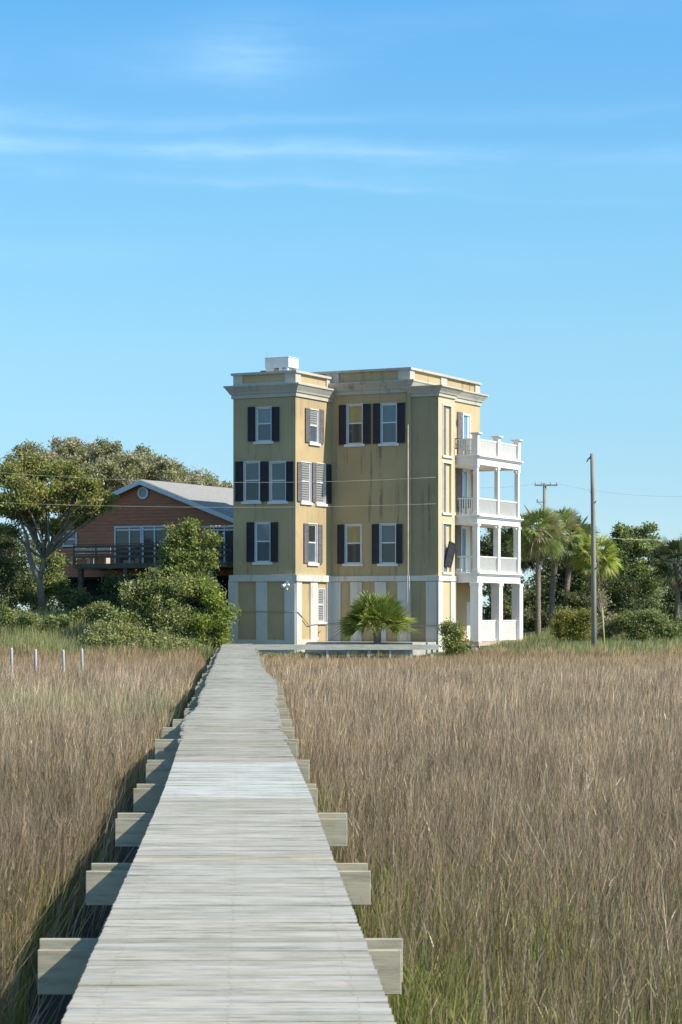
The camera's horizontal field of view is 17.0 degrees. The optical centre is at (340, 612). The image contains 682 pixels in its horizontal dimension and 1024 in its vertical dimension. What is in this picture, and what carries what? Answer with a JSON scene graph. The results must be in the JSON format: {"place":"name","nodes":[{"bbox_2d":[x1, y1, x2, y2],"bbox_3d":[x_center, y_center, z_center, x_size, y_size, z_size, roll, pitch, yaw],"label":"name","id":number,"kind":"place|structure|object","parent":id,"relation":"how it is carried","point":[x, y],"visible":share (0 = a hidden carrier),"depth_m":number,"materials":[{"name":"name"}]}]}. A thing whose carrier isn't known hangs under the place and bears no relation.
{"place":"outdoors","nodes":[
{"label":"outdoors","id":0,"kind":"place"},
{"bbox_2d":[89,548,110,563],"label":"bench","id":1,"kind":"object","parent":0,"point":[91,560],"visible":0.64,"depth_m":130.57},
{"bbox_2d":[0,613,681,1023],"bbox_3d":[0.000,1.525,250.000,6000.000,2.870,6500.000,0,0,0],"label":"ground","id":2,"kind":"structure","parent":0,"point":[56,999],"depth_m":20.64,"materials":[{"name":"beige plant"}]},
{"bbox_2d":[0,601,21,629],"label":"leafy shrub","id":3,"kind":"object","parent":2,"relation":"on","point":[6,615],"visible":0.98,"depth_m":118.53,"materials":[{"name":"green plant"}]},
{"bbox_2d":[10,648,12,671],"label":"marsh post","id":4,"kind":"object","parent":2,"relation":"on","point":[11,656],"visible":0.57,"depth_m":79.96,"materials":[{"name":"white wood"}]},
{"bbox_2d":[0,530,37,610],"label":"dark shrub","id":5,"kind":"object","parent":2,"relation":"on","point":[8,583],"visible":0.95,"depth_m":125.61,"materials":[{"name":"green plant"}]},
{"bbox_2d":[0,530,63,613],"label":"dark tree","id":6,"kind":"object","parent":2,"relation":"on","point":[21,558],"visible":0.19,"depth_m":149.38,"materials":[{"name":"green plant"}]},
{"bbox_2d":[0,438,66,610],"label":"oak tree","id":7,"kind":"object","parent":2,"relation":"on","point":[41,453],"visible":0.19,"depth_m":165.63,"materials":[{"name":"green plant"}]},
{"bbox_2d":[34,649,36,670],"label":"marsh post","id":8,"kind":"object","parent":2,"relation":"on","point":[35,658],"visible":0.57,"depth_m":80.46,"materials":[{"name":"white wood"}]},
{"bbox_2d":[5,608,74,633],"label":"leafy shrub","id":9,"kind":"object","parent":2,"relation":"on","point":[30,619],"visible":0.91,"depth_m":117.77,"materials":[{"name":"green plant"}]},
{"bbox_2d":[19,545,89,612],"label":"dark shrub","id":10,"kind":"object","parent":2,"relation":"on","point":[55,582],"visible":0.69,"depth_m":127.46,"materials":[{"name":"green plant"}]},
{"bbox_2d":[62,650,64,668],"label":"marsh post","id":11,"kind":"object","parent":2,"relation":"on","point":[63,657],"visible":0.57,"depth_m":80.96,"materials":[{"name":"white wood"}]},
{"bbox_2d":[38,435,100,499],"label":"oak tree","id":12,"kind":"object","parent":2,"relation":"on","point":[69,446],"visible":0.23,"depth_m":167.41,"materials":[{"name":"green plant"}]},
{"bbox_2d":[80,649,83,670],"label":"marsh post","id":13,"kind":"object","parent":2,"relation":"on","point":[82,661],"visible":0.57,"depth_m":81.45,"materials":[{"name":"white wood"}]},
{"bbox_2d":[55,591,131,614],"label":"dark shrub","id":14,"kind":"object","parent":2,"relation":"on","point":[83,600],"visible":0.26,"depth_m":126.72,"materials":[{"name":"green plant"}]},
{"bbox_2d":[69,599,122,626],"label":"leafy shrub","id":15,"kind":"object","parent":2,"relation":"on","point":[90,613],"visible":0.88,"depth_m":119.66,"materials":[{"name":"green plant"}]},
{"bbox_2d":[68,435,151,493],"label":"oak tree","id":16,"kind":"object","parent":2,"relation":"on","point":[105,458],"visible":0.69,"depth_m":160.38,"materials":[{"name":"green plant"}]},
{"bbox_2d":[102,443,167,484],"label":"oak tree","id":17,"kind":"object","parent":2,"relation":"on","point":[149,459],"visible":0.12,"depth_m":165.24,"materials":[{"name":"green plant"}]},
{"bbox_2d":[77,617,205,652],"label":"leafy shrub","id":18,"kind":"object","parent":2,"relation":"on","point":[102,632],"visible":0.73,"depth_m":112.52,"materials":[{"name":"green plant"}]},
{"bbox_2d":[54,479,232,637],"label":"red house","id":19,"kind":"structure","parent":2,"relation":"on","point":[129,534],"depth_m":130.88,"materials":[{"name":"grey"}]},
{"bbox_2d":[63,531,76,546],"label":"window","id":20,"kind":"structure","parent":19,"relation":"in","point":[72,540],"depth_m":133.23,"materials":[{"name":"blue glass"}]},
{"bbox_2d":[70,548,92,563],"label":"bench","id":21,"kind":"object","parent":19,"relation":"on","point":[86,549],"visible":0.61,"depth_m":131.13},
{"bbox_2d":[114,525,167,562],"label":"window","id":22,"kind":"structure","parent":19,"relation":"in","point":[122,534],"depth_m":131.13,"materials":[{"name":"blue glass"}]},
{"bbox_2d":[204,526,232,561],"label":"window","id":23,"kind":"structure","parent":19,"relation":"in","point":[227,530],"depth_m":128.50,"materials":[{"name":"blue glass"}]},
{"bbox_2d":[97,564,196,634],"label":"leafy shrub","id":24,"kind":"object","parent":2,"relation":"on","point":[156,585],"visible":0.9,"depth_m":114.39,"materials":[{"name":"green plant"}]},
{"bbox_2d":[96,567,204,610],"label":"dark shrub","id":25,"kind":"object","parent":2,"relation":"on","point":[108,585],"visible":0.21,"depth_m":125.61,"materials":[{"name":"green plant"}]},
{"bbox_2d":[146,457,203,485],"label":"oak tree","id":26,"kind":"object","parent":2,"relation":"on","point":[170,470],"visible":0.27,"depth_m":160.31,"materials":[{"name":"green plant"}]},
{"bbox_2d":[148,600,212,646],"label":"leafy shrub","id":27,"kind":"object","parent":2,"relation":"on","point":[181,620],"visible":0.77,"depth_m":114.08,"materials":[{"name":"green plant"}]},
{"bbox_2d":[152,514,226,608],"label":"leafy shrub","id":28,"kind":"object","parent":2,"relation":"on","point":[183,545],"visible":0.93,"depth_m":115.30,"materials":[{"name":"green plant"}]},
{"bbox_2d":[189,466,222,525],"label":"oak tree","id":29,"kind":"object","parent":2,"relation":"on","point":[208,480],"visible":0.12,"depth_m":165.46,"materials":[{"name":"green plant"}]},
{"bbox_2d":[183,578,242,651],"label":"leafy shrub","id":30,"kind":"object","parent":2,"relation":"on","point":[216,617],"visible":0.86,"depth_m":114.34,"materials":[{"name":"green plant"}]},
{"bbox_2d":[37,644,402,1023],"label":"boardwalk","id":31,"kind":"structure","parent":2,"relation":"on","point":[225,894],"depth_m":12.93,"materials":[{"name":"grey wood"}]},
{"bbox_2d":[216,480,232,525],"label":"oak tree","id":32,"kind":"object","parent":2,"relation":"on","point":[227,485],"visible":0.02,"depth_m":163.62,"materials":[{"name":"green plant"}]},
{"bbox_2d":[0,607,681,665],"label":"bank grass","id":33,"kind":"structure","parent":2,"relation":"on","point":[61,639],"depth_m":115.34,"materials":[{"name":"green plant"}]},
{"bbox_2d":[0,448,120,606],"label":"oak tree","id":34,"kind":"object","parent":33,"relation":"on","point":[80,492],"visible":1,"depth_m":121.47,"materials":[{"name":"green plant"}]},
{"bbox_2d":[253,645,439,657],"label":"walkway","id":35,"kind":"structure","parent":2,"relation":"on","point":[285,648],"depth_m":111.55,"materials":[{"name":"grey wood"}]},
{"bbox_2d":[307,641,435,655],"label":"patio slab","id":36,"kind":"structure","parent":2,"relation":"on","point":[405,652],"depth_m":115.95,"materials":[{"name":"concrete"}]},
{"bbox_2d":[223,367,523,652],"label":"stucco house","id":37,"kind":"structure","parent":2,"relation":"on","point":[307,566],"depth_m":118.33,"materials":[{"name":"paint"}]},
{"bbox_2d":[0,502,416,506],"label":"overhead wire","id":38,"kind":"object","parent":37,"relation":"attached to","point":[147,506],"visible":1,"depth_m":114.05,"materials":[{"name":"grey metal"}]},
{"bbox_2d":[0,472,432,482],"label":"overhead wire","id":39,"kind":"object","parent":37,"relation":"attached to","point":[234,482],"visible":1,"depth_m":115.19,"materials":[{"name":"grey metal"}]},
{"bbox_2d":[241,461,261,503],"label":"window","id":40,"kind":"structure","parent":37,"relation":"in","point":[252,468],"depth_m":117.77,"materials":[{"name":"blue glass"}]},
{"bbox_2d":[252,522,272,564],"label":"window","id":41,"kind":"structure","parent":37,"relation":"in","point":[262,528],"depth_m":117.46,"materials":[{"name":"blue glass"}]},
{"bbox_2d":[253,406,273,444],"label":"window","id":42,"kind":"structure","parent":37,"relation":"in","point":[264,414],"depth_m":117.43,"materials":[{"name":"blue glass"}]},
{"bbox_2d":[267,461,287,503],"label":"window","id":43,"kind":"structure","parent":37,"relation":"in","point":[278,468],"depth_m":117.06,"materials":[{"name":"blue glass"}]},
{"bbox_2d":[260,356,298,371],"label":"air conditioner","id":44,"kind":"object","parent":37,"relation":"on","point":[283,363],"visible":0.51,"depth_m":119.36,"materials":[{"name":"white metal"}]},
{"bbox_2d":[300,461,312,504],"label":"window","id":45,"kind":"structure","parent":37,"relation":"in","point":[306,466],"depth_m":117.77,"materials":[{"name":"white glass"}]},
{"bbox_2d":[307,523,319,565],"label":"window","id":46,"kind":"structure","parent":37,"relation":"in","point":[312,526],"depth_m":118.38,"materials":[{"name":"grey glass"}]},
{"bbox_2d":[308,408,320,445],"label":"window","id":47,"kind":"structure","parent":37,"relation":"in","point":[314,415],"depth_m":118.49,"materials":[{"name":"grey glass"}]},
{"bbox_2d":[315,462,327,505],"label":"window","id":48,"kind":"structure","parent":37,"relation":"in","point":[320,466],"depth_m":119.19,"materials":[{"name":"white glass"}]},
{"bbox_2d":[318,588,326,624],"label":"window","id":49,"kind":"structure","parent":37,"relation":"in","point":[321,592],"depth_m":119.25,"materials":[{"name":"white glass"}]},
{"bbox_2d":[342,524,362,565],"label":"window","id":50,"kind":"structure","parent":37,"relation":"in","point":[353,532],"depth_m":119.57,"materials":[{"name":"yellow glass"}]},
{"bbox_2d":[344,403,364,446],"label":"window","id":51,"kind":"structure","parent":37,"relation":"in","point":[354,412],"depth_m":119.54,"materials":[{"name":"yellow glass"}]},
{"bbox_2d":[377,523,397,565],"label":"window","id":52,"kind":"structure","parent":37,"relation":"in","point":[387,531],"depth_m":118.67,"materials":[{"name":"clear glass"}]},
{"bbox_2d":[378,403,398,445],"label":"window","id":53,"kind":"structure","parent":37,"relation":"in","point":[388,411],"depth_m":118.64,"materials":[{"name":"blue glass"}]},
{"bbox_2d":[442,403,453,458],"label":"blind window","id":54,"kind":"structure","parent":37,"relation":"in","point":[444,455],"depth_m":118.18,"materials":[{"name":"white wood"}]},
{"bbox_2d":[442,461,453,515],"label":"blind window","id":55,"kind":"structure","parent":37,"relation":"in","point":[443,462],"depth_m":118.18,"materials":[{"name":"white wood"}]},
{"bbox_2d":[442,522,453,574],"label":"blind window","id":56,"kind":"structure","parent":37,"relation":"in","point":[443,523],"depth_m":118.18,"materials":[{"name":"white wood"}]},
{"bbox_2d":[455,438,465,453],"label":"patio chair","id":57,"kind":"object","parent":37,"relation":"on","point":[458,444],"visible":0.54,"depth_m":120.59,"materials":[{"name":"metal"}]},
{"bbox_2d":[457,497,470,513],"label":"patio chair","id":58,"kind":"object","parent":37,"relation":"on","point":[463,504],"visible":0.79,"depth_m":120.55,"materials":[{"name":"metal"}]},
{"bbox_2d":[461,526,469,572],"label":"door","id":59,"kind":"structure","parent":37,"relation":"in","point":[465,531],"depth_m":124.48,"materials":[{"name":"glass"}]},
{"bbox_2d":[463,469,469,513],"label":"door","id":60,"kind":"structure","parent":37,"relation":"in","point":[466,473],"depth_m":124.61,"materials":[{"name":"glass"}]},
{"bbox_2d":[463,413,470,438],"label":"door","id":61,"kind":"structure","parent":37,"relation":"in","point":[466,417],"depth_m":124.61,"materials":[{"name":"metal"}]},
{"bbox_2d":[466,602,469,639],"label":"ground door","id":62,"kind":"structure","parent":37,"relation":"in","point":[467,603],"depth_m":124.58,"materials":[{"name":"white paint"}]},
{"bbox_2d":[333,590,417,654],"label":"fan palm","id":63,"kind":"object","parent":2,"relation":"on","point":[379,611],"visible":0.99,"depth_m":114.25,"materials":[{"name":"green plant"}]},
{"bbox_2d":[435,617,476,655],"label":"leafy shrub","id":64,"kind":"object","parent":2,"relation":"on","point":[452,644],"visible":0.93,"depth_m":113.33,"materials":[{"name":"green plant"}]},
{"bbox_2d":[480,526,548,630],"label":"dark tree","id":65,"kind":"object","parent":2,"relation":"on","point":[529,596],"visible":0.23,"depth_m":147.53,"materials":[{"name":"green plant"}]},
{"bbox_2d":[491,526,544,583],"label":"tree","id":66,"kind":"object","parent":2,"relation":"on","point":[507,534],"visible":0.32,"depth_m":138.44,"materials":[{"name":"green plant"}]},
{"bbox_2d":[506,505,567,634],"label":"palm tree","id":67,"kind":"object","parent":2,"relation":"on","point":[537,545],"visible":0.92,"depth_m":127.58,"materials":[{"name":"green plant"}]},
{"bbox_2d":[505,602,578,630],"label":"dark shrub","id":68,"kind":"object","parent":2,"relation":"on","point":[529,617],"visible":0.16,"depth_m":141.71,"materials":[{"name":"green plant"}]},
{"bbox_2d":[535,482,557,568],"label":"utility pole","id":69,"kind":"object","parent":2,"relation":"on","point":[544,485],"visible":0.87,"depth_m":169.88,"materials":[{"name":"wood"}]},
{"bbox_2d":[533,505,585,628],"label":"palm tree","id":70,"kind":"object","parent":2,"relation":"on","point":[571,520],"visible":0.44,"depth_m":132.89,"materials":[{"name":"green plant"}]},
{"bbox_2d":[523,552,597,628],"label":"dark tree","id":71,"kind":"object","parent":2,"relation":"on","point":[560,579],"visible":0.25,"depth_m":149.27,"materials":[{"name":"green plant"}]},
{"bbox_2d":[545,605,600,642],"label":"yellow shrub","id":72,"kind":"object","parent":2,"relation":"on","point":[571,625],"visible":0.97,"depth_m":120.69,"materials":[{"name":"green plant"}]},
{"bbox_2d":[548,515,600,609],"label":"palm tree","id":73,"kind":"object","parent":2,"relation":"on","point":[586,527],"visible":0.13,"depth_m":136.91,"materials":[{"name":"green plant"}]},
{"bbox_2d":[586,453,596,648],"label":"utility pole","id":74,"kind":"object","parent":2,"relation":"on","point":[593,586],"visible":0.92,"depth_m":112.90,"materials":[{"name":"wood"}]},
{"bbox_2d":[593,496,605,651],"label":"guy wire","id":75,"kind":"object","parent":74,"relation":"attached to","point":[600,596],"visible":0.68,"depth_m":110.98,"materials":[{"name":"yellow plastic"}]},
{"bbox_2d":[598,537,677,539],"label":"overhead wire","id":76,"kind":"object","parent":74,"relation":"attached to","point":[636,539],"visible":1,"depth_m":119.99,"materials":[{"name":"grey metal"}]},
{"bbox_2d":[564,532,623,610],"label":"palm tree","id":77,"kind":"object","parent":2,"relation":"on","point":[607,565],"visible":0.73,"depth_m":130.58,"materials":[{"name":"green plant"}]},
{"bbox_2d":[557,568,642,624],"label":"leafy shrub","id":78,"kind":"object","parent":2,"relation":"on","point":[620,589],"visible":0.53,"depth_m":133.51,"materials":[{"name":"green plant"}]},
{"bbox_2d":[581,588,623,639],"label":"grey shrub","id":79,"kind":"object","parent":2,"relation":"on","point":[609,629],"visible":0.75,"depth_m":128.60,"materials":[{"name":"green plant"}]},
{"bbox_2d":[598,521,670,613],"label":"leafy tree","id":80,"kind":"object","parent":2,"relation":"on","point":[633,551],"visible":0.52,"depth_m":145.36,"materials":[{"name":"green plant"}]},
{"bbox_2d":[608,604,681,642],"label":"leafy shrub","id":81,"kind":"object","parent":2,"relation":"on","point":[640,625],"visible":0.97,"depth_m":121.65,"materials":[{"name":"green plant"}]},
{"bbox_2d":[610,593,681,620],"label":"dark shrub","id":82,"kind":"object","parent":2,"relation":"on","point":[670,609],"visible":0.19,"depth_m":139.69,"materials":[{"name":"green plant"}]},
{"bbox_2d":[645,537,681,619],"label":"palm tree","id":83,"kind":"object","parent":2,"relation":"on","point":[669,578],"visible":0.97,"depth_m":133.80,"materials":[{"name":"green plant"}]},
{"bbox_2d":[646,533,681,614],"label":"dark tree","id":84,"kind":"object","parent":2,"relation":"on","point":[669,597],"visible":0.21,"depth_m":148.16,"materials":[{"name":"green plant"}]},
{"bbox_2d":[663,610,681,638],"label":"leafy shrub","id":85,"kind":"object","parent":2,"relation":"on","point":[679,620],"visible":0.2,"depth_m":123.86,"materials":[{"name":"green plant"}]},
{"bbox_2d":[0,0,681,612],"label":"sky","id":86,"kind":"structure","parent":0,"point":[194,194],"materials":[{"name":"blue"}]}
]}

